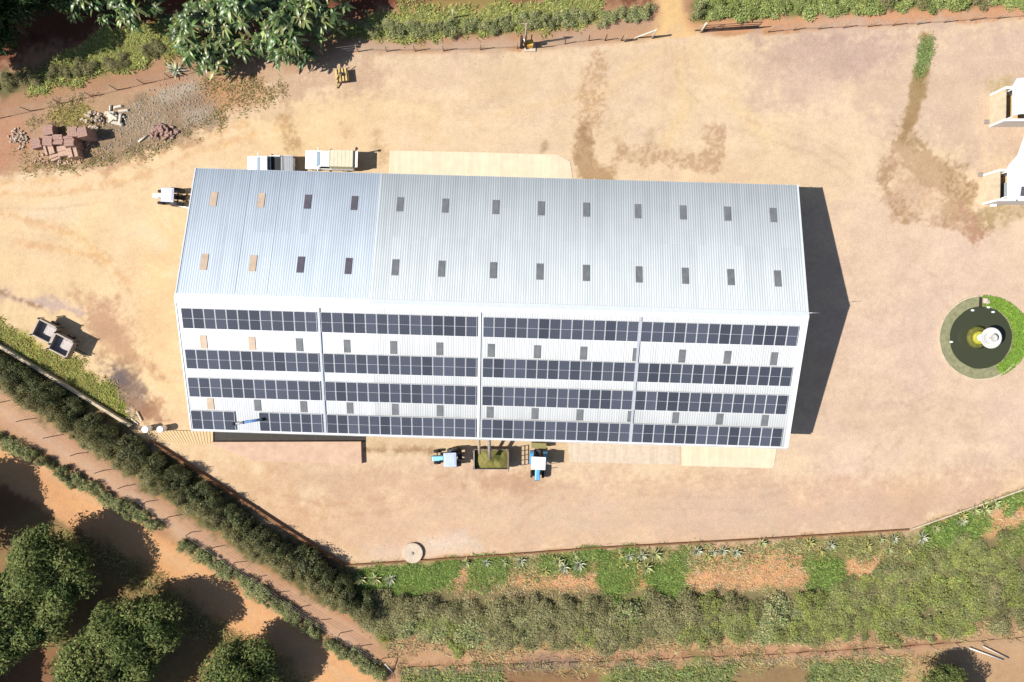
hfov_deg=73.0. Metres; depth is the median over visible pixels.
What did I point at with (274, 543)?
shrub
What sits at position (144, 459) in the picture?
shrub
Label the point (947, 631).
shrub
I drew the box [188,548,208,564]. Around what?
shrub
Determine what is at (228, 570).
shrub
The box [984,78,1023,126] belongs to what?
outbuilding
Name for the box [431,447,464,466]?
tractor
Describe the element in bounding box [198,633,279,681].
orchard tree
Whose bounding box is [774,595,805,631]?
shrub
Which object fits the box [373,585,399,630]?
shrub
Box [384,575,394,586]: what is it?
aloe
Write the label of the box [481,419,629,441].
solar array
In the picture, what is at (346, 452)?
loading dock
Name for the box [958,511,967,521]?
aloe
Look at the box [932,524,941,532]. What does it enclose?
aloe
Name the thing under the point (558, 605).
shrub
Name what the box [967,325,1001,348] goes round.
fountain
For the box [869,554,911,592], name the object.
shrub
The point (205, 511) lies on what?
shrub
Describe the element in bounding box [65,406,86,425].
shrub
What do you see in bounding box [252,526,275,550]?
shrub
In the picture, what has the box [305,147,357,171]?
pickup truck
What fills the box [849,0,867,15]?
shrub
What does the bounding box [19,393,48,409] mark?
shrub
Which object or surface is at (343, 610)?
shrub
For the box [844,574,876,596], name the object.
shrub
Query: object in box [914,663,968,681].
orchard tree
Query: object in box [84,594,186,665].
orchard tree
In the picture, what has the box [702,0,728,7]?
shrub
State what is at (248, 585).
shrub
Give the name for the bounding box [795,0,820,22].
shrub
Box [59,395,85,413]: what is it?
shrub
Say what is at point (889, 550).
aloe
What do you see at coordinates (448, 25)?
shrub
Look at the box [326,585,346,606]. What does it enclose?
shrub
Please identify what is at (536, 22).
shrub
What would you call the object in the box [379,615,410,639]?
shrub
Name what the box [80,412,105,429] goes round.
shrub
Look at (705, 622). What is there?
shrub
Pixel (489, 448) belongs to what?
pipe
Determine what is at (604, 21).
shrub
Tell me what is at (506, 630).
shrub
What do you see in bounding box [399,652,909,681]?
grass
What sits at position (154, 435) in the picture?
boardwalk
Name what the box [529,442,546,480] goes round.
tractor
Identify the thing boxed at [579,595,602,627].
shrub
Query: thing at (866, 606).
shrub
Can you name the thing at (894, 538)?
aloe
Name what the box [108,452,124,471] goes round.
shrub
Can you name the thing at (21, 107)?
wire fence
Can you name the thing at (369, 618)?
shrub
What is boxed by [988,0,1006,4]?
shrub
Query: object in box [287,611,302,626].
shrub
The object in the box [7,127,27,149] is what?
rubble pile
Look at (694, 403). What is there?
solar array
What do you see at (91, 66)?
shrub
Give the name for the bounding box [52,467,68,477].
shrub
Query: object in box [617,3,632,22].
shrub
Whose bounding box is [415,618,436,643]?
shrub
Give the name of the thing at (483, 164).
concrete apron
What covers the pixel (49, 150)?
brick stack
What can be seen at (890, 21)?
wire fence
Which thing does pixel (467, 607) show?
shrub
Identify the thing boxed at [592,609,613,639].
shrub
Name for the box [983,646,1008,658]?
pipe
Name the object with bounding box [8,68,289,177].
grass
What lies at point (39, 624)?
orchard tree
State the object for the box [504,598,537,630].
shrub
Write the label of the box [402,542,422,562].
well cover
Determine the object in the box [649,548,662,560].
aloe
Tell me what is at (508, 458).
farm trailer
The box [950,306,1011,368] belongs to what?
pond water
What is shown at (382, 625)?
shrub
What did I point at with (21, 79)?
shrub
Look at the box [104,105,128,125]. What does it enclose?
timber pile
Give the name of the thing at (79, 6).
leaved tree
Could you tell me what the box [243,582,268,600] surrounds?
shrub
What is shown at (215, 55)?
leaved tree
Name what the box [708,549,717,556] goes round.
aloe
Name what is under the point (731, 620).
shrub
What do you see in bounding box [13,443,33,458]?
shrub
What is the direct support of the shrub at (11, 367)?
on the ground at (54, 32)
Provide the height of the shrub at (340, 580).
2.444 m
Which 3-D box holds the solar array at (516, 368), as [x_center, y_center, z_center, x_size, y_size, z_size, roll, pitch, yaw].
[4.149,2.572,61.593,13.580,0.087,1.809,2,107,0]
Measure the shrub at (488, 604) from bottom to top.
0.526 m
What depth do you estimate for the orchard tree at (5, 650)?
64.06 m
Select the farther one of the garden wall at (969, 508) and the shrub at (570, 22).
the garden wall at (969, 508)
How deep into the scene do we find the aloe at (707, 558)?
68.17 m
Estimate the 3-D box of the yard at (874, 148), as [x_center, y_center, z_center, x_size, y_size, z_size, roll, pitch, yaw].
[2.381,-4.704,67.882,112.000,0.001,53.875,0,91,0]
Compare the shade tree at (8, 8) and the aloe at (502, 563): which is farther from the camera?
the aloe at (502, 563)
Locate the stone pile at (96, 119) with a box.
[80,110,104,130]
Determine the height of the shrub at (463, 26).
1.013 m
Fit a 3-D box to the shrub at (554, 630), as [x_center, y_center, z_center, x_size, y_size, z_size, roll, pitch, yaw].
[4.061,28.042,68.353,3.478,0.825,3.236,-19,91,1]
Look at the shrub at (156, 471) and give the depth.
67.08 m
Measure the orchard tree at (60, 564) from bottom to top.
7.186 m
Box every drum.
[142,425,152,432]
[156,425,166,432]
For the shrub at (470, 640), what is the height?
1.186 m
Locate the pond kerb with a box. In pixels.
[938,295,1013,379]
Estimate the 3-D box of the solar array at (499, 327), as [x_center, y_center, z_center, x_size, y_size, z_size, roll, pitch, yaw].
[4.250,-1.033,60.461,13.580,0.087,1.841,2,107,0]
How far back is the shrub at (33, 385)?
66.93 m
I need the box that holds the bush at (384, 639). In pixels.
[378,627,392,642]
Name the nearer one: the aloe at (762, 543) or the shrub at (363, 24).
the shrub at (363, 24)
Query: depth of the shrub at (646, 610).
68.22 m
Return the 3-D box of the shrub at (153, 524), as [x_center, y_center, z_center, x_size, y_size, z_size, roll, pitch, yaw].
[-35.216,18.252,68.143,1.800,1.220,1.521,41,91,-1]
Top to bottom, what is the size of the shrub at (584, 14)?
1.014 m
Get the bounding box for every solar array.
[181,308,316,331]
[185,349,319,371]
[187,377,320,400]
[190,410,235,429]
[259,412,322,432]
[321,312,476,336]
[323,353,476,376]
[325,381,475,404]
[326,414,475,436]
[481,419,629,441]
[482,358,635,381]
[482,386,632,409]
[483,317,638,341]
[631,424,782,446]
[634,391,788,414]
[637,363,792,385]
[640,321,798,345]
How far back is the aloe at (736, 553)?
68.06 m
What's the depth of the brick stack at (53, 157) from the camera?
67.45 m
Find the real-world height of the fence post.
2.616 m
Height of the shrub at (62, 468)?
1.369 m
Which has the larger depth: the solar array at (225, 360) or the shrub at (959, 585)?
the shrub at (959, 585)
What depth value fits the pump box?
67.12 m
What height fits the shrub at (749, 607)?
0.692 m
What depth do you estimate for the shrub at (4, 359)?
67.33 m
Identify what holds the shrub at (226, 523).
on the ground at (54, 32)
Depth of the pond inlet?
67.50 m
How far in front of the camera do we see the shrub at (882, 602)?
68.08 m
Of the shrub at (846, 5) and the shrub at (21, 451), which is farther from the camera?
the shrub at (21, 451)
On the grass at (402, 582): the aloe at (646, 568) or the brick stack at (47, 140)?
the aloe at (646, 568)
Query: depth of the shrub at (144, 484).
68.05 m
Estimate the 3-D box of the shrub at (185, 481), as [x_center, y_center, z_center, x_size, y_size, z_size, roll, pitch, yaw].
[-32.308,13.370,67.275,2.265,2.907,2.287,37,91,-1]
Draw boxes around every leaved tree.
[59,0,116,31]
[105,0,172,35]
[166,0,248,79]
[211,0,288,63]
[261,0,332,71]
[287,0,356,38]
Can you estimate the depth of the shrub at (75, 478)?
68.09 m
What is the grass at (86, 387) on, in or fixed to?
on the ground at (54, 32)
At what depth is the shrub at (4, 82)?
67.23 m
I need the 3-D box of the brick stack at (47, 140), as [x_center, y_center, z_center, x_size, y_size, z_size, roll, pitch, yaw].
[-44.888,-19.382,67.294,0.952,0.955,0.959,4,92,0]
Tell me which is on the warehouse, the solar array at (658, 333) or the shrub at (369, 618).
the solar array at (658, 333)
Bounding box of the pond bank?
[940,296,1012,378]
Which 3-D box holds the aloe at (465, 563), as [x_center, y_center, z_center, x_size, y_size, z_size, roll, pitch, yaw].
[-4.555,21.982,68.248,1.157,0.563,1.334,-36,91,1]
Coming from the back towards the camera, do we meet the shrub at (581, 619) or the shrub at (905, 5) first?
the shrub at (581, 619)
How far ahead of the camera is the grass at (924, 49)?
67.00 m
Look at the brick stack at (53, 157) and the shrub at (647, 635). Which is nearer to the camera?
the brick stack at (53, 157)
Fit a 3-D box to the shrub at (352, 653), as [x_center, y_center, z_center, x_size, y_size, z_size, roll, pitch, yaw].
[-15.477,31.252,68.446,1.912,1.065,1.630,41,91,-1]
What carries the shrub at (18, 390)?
on the ground at (54, 32)
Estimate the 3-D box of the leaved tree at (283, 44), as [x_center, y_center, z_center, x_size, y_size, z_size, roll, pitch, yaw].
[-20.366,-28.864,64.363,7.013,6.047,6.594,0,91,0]
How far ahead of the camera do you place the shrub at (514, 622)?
68.32 m
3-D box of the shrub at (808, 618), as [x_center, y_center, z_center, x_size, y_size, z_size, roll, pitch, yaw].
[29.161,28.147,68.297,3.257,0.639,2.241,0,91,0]
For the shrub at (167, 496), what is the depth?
68.03 m
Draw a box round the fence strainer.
[624,29,656,41]
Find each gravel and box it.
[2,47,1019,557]
[92,77,220,161]
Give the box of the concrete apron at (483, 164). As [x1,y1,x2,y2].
[389,151,572,178]
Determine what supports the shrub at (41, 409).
on the ground at (54, 32)
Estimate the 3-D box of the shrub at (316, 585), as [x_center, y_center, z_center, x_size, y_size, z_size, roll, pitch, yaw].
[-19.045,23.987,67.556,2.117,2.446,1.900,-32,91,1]
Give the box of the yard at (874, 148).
[0,18,1023,564]
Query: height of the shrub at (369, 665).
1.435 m
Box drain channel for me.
[215,432,365,441]
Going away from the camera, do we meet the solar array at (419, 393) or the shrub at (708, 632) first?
the solar array at (419, 393)
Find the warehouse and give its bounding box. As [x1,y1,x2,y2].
[174,167,808,448]
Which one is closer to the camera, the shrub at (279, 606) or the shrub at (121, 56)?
the shrub at (121, 56)
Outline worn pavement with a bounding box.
[567,442,679,464]
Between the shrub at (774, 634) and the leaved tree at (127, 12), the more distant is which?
the shrub at (774, 634)
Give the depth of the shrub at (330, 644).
68.35 m
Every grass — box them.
[0,315,136,425]
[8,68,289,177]
[24,0,606,99]
[57,525,311,681]
[334,529,940,639]
[343,488,1023,607]
[381,611,1023,681]
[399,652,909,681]
[912,30,937,81]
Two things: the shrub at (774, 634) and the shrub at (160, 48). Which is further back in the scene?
the shrub at (774, 634)
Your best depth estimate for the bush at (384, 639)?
68.44 m
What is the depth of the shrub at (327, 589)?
67.35 m
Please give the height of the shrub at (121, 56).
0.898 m
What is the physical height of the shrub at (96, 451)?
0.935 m
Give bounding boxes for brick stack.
[30,137,42,149]
[42,135,56,147]
[43,125,58,135]
[43,146,56,155]
[49,149,62,161]
[52,134,63,145]
[57,146,67,157]
[63,136,84,149]
[66,148,83,159]
[67,126,84,140]
[76,126,98,141]
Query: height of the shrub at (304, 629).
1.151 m
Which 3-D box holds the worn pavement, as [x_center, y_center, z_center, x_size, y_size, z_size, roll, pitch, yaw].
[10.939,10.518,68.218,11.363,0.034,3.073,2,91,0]
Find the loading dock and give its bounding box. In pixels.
[212,441,362,463]
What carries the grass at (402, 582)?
on the ground at (54, 32)
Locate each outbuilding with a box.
[978,137,1023,204]
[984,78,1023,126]
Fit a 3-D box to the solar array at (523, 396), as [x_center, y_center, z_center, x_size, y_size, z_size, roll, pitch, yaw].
[4.077,5.136,62.398,13.580,0.095,1.862,2,107,0]
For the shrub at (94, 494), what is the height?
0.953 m
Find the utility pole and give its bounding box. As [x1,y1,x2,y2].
[521,23,530,44]
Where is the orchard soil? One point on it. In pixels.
(233, 605)
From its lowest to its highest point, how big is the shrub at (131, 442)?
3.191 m
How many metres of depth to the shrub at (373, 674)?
68.26 m
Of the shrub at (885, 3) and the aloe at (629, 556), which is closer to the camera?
the shrub at (885, 3)
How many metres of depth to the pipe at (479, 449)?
65.68 m
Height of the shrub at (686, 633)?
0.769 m
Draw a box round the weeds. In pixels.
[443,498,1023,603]
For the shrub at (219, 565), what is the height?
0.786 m
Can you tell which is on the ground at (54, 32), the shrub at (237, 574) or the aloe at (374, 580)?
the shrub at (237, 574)
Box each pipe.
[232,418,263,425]
[477,440,480,454]
[487,440,490,458]
[969,648,1003,660]
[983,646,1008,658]
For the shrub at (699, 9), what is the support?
on the ground at (54, 32)
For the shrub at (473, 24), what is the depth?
66.78 m
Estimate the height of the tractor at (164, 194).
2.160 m
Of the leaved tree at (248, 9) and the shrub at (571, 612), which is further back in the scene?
the shrub at (571, 612)
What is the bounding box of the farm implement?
[334,63,349,87]
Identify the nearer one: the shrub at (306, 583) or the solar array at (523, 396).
the solar array at (523, 396)
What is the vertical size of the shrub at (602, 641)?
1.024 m
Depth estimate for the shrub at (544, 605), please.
68.08 m
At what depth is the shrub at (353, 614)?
68.13 m
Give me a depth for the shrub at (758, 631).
68.22 m
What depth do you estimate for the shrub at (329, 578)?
67.13 m
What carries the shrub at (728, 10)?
on the ground at (54, 32)
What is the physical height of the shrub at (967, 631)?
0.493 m
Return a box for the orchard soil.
[0,439,384,681]
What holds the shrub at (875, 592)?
on the ground at (54, 32)
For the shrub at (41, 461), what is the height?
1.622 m
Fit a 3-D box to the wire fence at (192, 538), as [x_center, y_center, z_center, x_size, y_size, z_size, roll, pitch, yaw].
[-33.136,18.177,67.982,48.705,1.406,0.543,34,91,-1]
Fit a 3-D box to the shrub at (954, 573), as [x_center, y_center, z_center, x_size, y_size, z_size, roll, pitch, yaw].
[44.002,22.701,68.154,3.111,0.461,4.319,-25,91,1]
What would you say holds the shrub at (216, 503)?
on the ground at (54, 32)
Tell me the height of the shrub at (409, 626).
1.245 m
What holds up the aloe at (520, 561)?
on the grass at (874, 544)
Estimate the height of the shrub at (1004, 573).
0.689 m
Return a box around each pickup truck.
[247,153,294,170]
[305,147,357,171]
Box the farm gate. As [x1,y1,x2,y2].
[694,22,761,32]
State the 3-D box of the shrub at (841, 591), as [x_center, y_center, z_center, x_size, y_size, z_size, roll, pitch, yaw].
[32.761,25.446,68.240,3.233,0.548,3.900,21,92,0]
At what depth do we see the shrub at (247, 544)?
67.38 m
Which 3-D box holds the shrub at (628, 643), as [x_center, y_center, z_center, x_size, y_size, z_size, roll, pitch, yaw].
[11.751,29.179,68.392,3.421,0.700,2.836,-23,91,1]
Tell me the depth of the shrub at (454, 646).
68.36 m
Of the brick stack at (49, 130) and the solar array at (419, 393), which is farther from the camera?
the brick stack at (49, 130)
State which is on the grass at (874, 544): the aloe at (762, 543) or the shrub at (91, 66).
the aloe at (762, 543)
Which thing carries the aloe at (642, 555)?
on the grass at (874, 544)
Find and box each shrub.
[0,71,14,91]
[0,353,17,368]
[0,360,27,383]
[0,365,13,386]
[0,371,20,397]
[0,431,8,445]
[0,435,14,451]
[6,438,22,456]
[9,381,30,407]
[10,365,41,386]
[10,389,25,400]
[12,71,28,85]
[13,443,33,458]
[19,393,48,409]
[20,376,45,396]
[23,448,43,462]
[26,68,41,86]
[27,380,65,399]
[29,405,43,416]
[33,455,52,466]
[35,402,64,414]
[37,389,67,405]
[40,400,63,421]
[44,411,53,422]
[44,461,56,472]
[47,63,58,81]
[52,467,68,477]
[54,409,76,432]
[56,464,68,482]
[57,62,71,78]
[58,424,70,432]
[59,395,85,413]
[64,470,82,489]
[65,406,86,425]
[68,426,82,442]
[69,57,88,76]
[72,432,88,449]
[73,417,90,436]
[74,478,87,491]
[79,425,101,446]
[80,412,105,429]
[81,480,101,494]
[84,60,99,72]
[85,438,103,455]
[87,434,114,449]
[90,486,110,502]
[93,424,119,439]
[98,425,120,445]
[99,491,112,508]
[100,55,118,72]
[100,436,125,462]
[105,494,121,514]
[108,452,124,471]
[113,433,144,459]
[113,446,136,467]
[113,496,132,514]
[115,51,129,68]
[121,500,139,521]
[122,467,137,476]
[123,456,143,473]
[128,443,146,458]
[131,509,148,523]
[136,460,160,476]
[136,472,151,481]
[137,448,160,465]
[137,476,162,495]
[139,513,151,528]
[140,41,154,58]
[144,453,167,477]
[146,473,164,493]
[146,520,164,533]
[149,38,165,58]
[159,478,179,493]
[162,464,189,481]
[163,491,177,504]
[165,467,193,489]
[170,485,189,505]
[175,538,188,553]
[182,491,204,515]
[184,479,209,505]
[184,541,195,555]
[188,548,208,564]
[193,500,219,524]
[197,484,218,507]
[197,551,210,565]
[201,516,214,530]
[203,552,217,569]
[208,494,225,510]
[208,505,226,531]
[212,560,227,577]
[216,514,233,530]
[216,565,232,580]
[217,501,238,522]
[220,523,235,539]
[223,523,246,543]
[225,570,240,580]
[227,508,249,527]
[234,535,245,551]
[236,573,247,586]
[239,577,255,598]
[241,516,262,542]
[241,526,262,549]
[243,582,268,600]
[245,545,258,560]
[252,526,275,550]
[252,584,269,603]
[254,535,270,555]
[257,533,281,555]
[257,551,270,564]
[258,591,280,608]
[265,542,287,567]
[266,597,286,612]
[272,541,292,559]
[275,551,294,573]
[276,601,293,618]
[279,566,294,583]
[282,605,298,621]
[285,553,303,578]
[286,543,308,568]
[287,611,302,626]
[293,566,316,585]
[296,545,321,576]
[300,617,313,634]
[302,576,319,590]
[305,579,328,596]
[307,623,320,643]
[313,560,331,577]
[319,566,336,585]
[319,577,340,603]
[321,595,337,612]
[322,634,339,650]
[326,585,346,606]
[332,644,347,654]
[334,571,354,590]
[334,646,349,661]
[338,595,358,614]
[339,583,357,610]
[346,645,364,665]
[348,610,362,627]
[353,587,374,612]
[353,653,369,666]
[356,603,377,625]
[356,659,376,674]
[358,595,384,630]
[359,588,394,613]
[360,18,371,33]
[360,611,388,638]
[363,21,382,39]
[368,666,380,680]
[370,605,399,635]
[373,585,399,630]
[375,666,386,681]
[378,599,405,627]
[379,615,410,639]
[380,17,398,39]
[390,22,404,38]
[391,618,419,639]
[393,592,418,622]
[397,596,419,623]
[402,19,420,39]
[406,594,439,620]
[413,611,439,637]
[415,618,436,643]
[417,22,433,37]
[419,617,450,643]
[422,595,450,625]
[431,602,463,621]
[432,20,443,33]
[436,604,464,635]
[442,15,458,39]
[443,620,471,659]
[453,599,487,627]
[453,614,485,647]
[458,19,470,33]
[463,17,482,33]
[469,618,500,652]
[471,607,495,633]
[473,619,505,639]
[480,19,496,36]
[483,601,501,630]
[484,595,524,629]
[489,15,508,35]
[490,621,528,652]
[491,617,518,638]
[504,13,515,32]
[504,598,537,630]
[504,615,533,642]
[515,10,532,30]
[517,593,541,623]
[522,622,552,650]
[527,10,542,28]
[527,620,556,643]
[529,598,559,635]
[540,12,555,29]
[540,594,575,624]
[540,607,568,640]
[541,623,570,652]
[551,10,569,25]
[555,619,582,650]
[559,6,580,30]
[560,596,584,627]
[573,602,596,633]
[575,596,598,622]
[575,623,597,648]
[578,9,593,24]
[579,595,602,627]
[582,614,611,648]
[591,625,626,659]
[592,593,619,626]
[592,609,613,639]
[594,10,613,29]
[603,603,629,634]
[606,8,624,23]
[611,599,643,623]
[613,627,644,651]
[614,614,646,644]
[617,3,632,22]
[626,611,656,640]
[628,4,646,23]
[632,602,655,629]
[638,0,656,19]
[640,587,681,626]
[647,608,668,636]
[653,616,688,641]
[660,595,680,624]
[662,604,699,642]
[670,621,700,649]
[674,586,705,628]
[681,597,718,626]
[688,0,707,21]
[693,623,723,650]
[695,603,718,630]
[696,590,724,617]
[702,0,726,21]
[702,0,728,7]
[709,595,741,623]
[710,614,737,640]
[714,0,738,18]
[719,591,748,615]
[723,610,750,633]
[724,618,753,645]
[728,0,758,22]
[731,608,757,636]
[732,600,760,622]
[739,0,763,7]
[747,0,775,19]
[747,597,770,628]
[749,615,776,645]
[759,591,788,630]
[760,0,787,20]
[764,613,795,643]
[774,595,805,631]
[778,618,809,644]
[785,0,803,14]
[787,599,810,625]
[791,616,821,635]
[792,621,826,649]
[793,590,825,612]
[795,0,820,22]
[801,595,831,633]
[810,603,841,642]
[813,0,839,17]
[813,583,846,616]
[827,593,860,629]
[828,579,858,614]
[831,0,852,14]
[831,618,855,643]
[836,588,865,614]
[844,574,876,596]
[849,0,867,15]
[850,613,875,642]
[854,591,881,621]
[856,0,886,16]
[862,580,895,609]
[862,600,901,636]
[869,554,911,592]
[872,613,912,651]
[874,584,918,619]
[879,0,894,11]
[881,563,919,597]
[887,600,919,626]
[890,0,914,14]
[895,577,928,617]
[900,543,936,586]
[903,612,939,643]
[912,0,930,9]
[919,0,946,14]
[923,572,962,615]
[930,609,965,640]
[932,546,966,576]
[940,588,982,624]
[944,0,963,11]
[945,548,974,586]
[945,609,982,638]
[947,532,988,572]
[947,576,992,608]
[953,0,971,11]
[963,549,999,584]
[970,587,1001,621]
[972,0,993,10]
[973,569,1003,605]
[983,598,1019,639]
[987,549,1019,584]
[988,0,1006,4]
[990,528,1021,564]
[1000,570,1023,595]
[1000,580,1023,610]
[1004,0,1022,11]
[1006,533,1023,556]
[1013,600,1023,627]
[1016,0,1023,11]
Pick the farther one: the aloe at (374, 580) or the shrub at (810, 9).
the aloe at (374, 580)
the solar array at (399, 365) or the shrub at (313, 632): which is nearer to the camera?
the solar array at (399, 365)
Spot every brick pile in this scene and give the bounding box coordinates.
[34,153,82,164]
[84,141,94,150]
[150,123,178,140]
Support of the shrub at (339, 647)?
on the ground at (54, 32)
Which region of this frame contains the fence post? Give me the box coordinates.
[520,35,526,48]
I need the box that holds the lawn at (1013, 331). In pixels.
[983,295,1022,371]
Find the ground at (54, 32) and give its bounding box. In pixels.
[0,0,1023,681]
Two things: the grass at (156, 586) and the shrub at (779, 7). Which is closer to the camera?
the shrub at (779, 7)
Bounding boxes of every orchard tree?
[0,563,72,656]
[0,582,33,675]
[5,521,101,617]
[48,637,122,681]
[56,603,171,681]
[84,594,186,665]
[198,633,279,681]
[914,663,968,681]
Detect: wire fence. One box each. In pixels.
[0,66,196,115]
[1,407,382,664]
[250,41,517,62]
[399,638,1023,675]
[541,34,623,47]
[768,11,1023,31]
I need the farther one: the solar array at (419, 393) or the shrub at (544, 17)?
the shrub at (544, 17)
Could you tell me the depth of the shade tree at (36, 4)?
63.65 m
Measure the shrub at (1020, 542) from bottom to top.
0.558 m
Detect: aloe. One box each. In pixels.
[165,62,184,77]
[354,573,365,584]
[368,572,381,585]
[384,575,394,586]
[460,556,471,567]
[483,559,492,566]
[499,558,507,566]
[516,557,525,567]
[539,567,549,576]
[550,556,563,567]
[558,561,570,575]
[571,551,578,559]
[572,560,585,572]
[624,552,634,560]
[633,558,639,567]
[637,549,647,561]
[640,563,653,575]
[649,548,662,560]
[690,546,703,557]
[703,553,712,561]
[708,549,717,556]
[717,547,727,557]
[730,548,744,558]
[757,537,766,548]
[804,538,815,550]
[826,539,835,550]
[863,541,872,551]
[876,536,883,544]
[884,545,894,554]
[891,534,898,543]
[917,530,929,543]
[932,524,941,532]
[956,517,967,525]
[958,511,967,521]
[968,507,980,515]
[979,503,991,516]
[989,499,1001,511]
[1001,501,1009,509]
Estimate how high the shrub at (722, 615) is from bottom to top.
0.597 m
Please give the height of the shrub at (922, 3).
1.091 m
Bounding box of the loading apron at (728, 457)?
[682,446,776,467]
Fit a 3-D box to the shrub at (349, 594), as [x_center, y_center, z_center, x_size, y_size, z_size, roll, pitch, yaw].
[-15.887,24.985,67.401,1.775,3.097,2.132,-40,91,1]
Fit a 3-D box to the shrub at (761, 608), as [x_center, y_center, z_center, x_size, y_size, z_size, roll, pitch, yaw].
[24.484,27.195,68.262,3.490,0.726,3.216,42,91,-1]
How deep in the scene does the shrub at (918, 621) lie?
68.11 m
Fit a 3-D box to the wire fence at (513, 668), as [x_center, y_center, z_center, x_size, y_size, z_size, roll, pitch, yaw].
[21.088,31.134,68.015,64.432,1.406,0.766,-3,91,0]
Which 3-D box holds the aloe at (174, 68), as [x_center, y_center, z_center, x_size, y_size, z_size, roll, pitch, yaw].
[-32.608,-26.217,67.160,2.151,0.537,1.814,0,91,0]
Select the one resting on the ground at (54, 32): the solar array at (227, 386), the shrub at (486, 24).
the shrub at (486, 24)
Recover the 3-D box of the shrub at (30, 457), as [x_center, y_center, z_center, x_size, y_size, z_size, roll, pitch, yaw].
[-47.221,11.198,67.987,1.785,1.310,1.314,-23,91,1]
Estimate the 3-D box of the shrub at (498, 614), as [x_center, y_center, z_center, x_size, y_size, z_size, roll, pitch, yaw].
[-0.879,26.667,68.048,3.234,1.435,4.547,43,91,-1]
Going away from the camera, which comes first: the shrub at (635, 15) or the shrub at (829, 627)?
the shrub at (635, 15)
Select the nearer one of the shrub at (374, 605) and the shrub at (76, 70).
the shrub at (76, 70)
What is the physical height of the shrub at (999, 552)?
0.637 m
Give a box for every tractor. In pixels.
[152,187,188,207]
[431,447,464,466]
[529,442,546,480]
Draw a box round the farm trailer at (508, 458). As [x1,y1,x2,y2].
[473,448,509,471]
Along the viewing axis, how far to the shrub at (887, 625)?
68.15 m
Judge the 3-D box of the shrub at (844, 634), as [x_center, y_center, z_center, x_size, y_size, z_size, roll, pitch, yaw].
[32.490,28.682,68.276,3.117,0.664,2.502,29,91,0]
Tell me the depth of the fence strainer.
66.23 m
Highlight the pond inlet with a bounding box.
[979,297,989,307]
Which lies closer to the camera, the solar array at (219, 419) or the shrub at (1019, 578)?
the solar array at (219, 419)
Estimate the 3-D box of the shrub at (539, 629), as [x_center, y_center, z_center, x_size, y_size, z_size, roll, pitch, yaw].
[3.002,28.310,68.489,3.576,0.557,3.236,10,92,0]
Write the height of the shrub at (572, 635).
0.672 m
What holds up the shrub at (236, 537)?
on the ground at (54, 32)
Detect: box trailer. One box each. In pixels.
[29,317,63,344]
[46,331,87,358]
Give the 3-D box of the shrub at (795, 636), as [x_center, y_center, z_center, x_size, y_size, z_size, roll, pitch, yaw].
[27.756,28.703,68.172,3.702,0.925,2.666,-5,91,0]
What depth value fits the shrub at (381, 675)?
68.24 m
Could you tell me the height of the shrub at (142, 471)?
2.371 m
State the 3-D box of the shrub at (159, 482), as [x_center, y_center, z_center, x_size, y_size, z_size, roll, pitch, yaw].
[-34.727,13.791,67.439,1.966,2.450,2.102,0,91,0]
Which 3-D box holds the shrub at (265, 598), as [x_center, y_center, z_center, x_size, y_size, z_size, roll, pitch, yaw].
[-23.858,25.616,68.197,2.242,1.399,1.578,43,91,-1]
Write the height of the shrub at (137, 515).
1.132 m
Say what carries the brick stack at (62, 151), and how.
on the ground at (54, 32)
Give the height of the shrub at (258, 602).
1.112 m
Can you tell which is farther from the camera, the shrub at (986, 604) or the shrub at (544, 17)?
the shrub at (986, 604)
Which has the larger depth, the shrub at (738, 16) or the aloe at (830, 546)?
the aloe at (830, 546)
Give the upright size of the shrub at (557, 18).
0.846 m
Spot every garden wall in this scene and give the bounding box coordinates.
[0,343,133,426]
[148,439,342,565]
[346,529,908,565]
[911,488,1023,529]
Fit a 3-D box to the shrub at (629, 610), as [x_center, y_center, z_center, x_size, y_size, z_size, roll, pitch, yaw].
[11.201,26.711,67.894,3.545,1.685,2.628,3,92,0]
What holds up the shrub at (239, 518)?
on the ground at (54, 32)
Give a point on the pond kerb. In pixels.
(939, 333)
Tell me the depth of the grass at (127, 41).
67.21 m
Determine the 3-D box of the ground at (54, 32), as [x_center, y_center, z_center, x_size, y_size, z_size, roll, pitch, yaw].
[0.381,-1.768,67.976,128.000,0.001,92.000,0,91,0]
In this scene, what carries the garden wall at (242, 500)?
on the ground at (54, 32)
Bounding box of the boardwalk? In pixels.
[130,429,212,443]
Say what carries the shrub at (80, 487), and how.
on the ground at (54, 32)
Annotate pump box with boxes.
[523,35,535,51]
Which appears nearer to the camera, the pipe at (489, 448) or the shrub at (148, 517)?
the pipe at (489, 448)
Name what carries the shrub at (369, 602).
on the ground at (54, 32)
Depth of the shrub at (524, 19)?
66.65 m
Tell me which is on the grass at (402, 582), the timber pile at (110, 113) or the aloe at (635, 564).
the aloe at (635, 564)
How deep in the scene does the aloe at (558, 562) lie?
68.15 m
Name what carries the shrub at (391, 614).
on the ground at (54, 32)
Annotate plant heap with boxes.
[475,450,506,467]
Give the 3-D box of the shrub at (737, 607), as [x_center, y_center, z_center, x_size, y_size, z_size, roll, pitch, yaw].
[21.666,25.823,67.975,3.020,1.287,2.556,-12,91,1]
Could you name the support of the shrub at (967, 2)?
on the ground at (54, 32)
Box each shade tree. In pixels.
[0,0,35,56]
[18,0,74,18]
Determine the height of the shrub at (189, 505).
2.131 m
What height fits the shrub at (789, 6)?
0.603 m

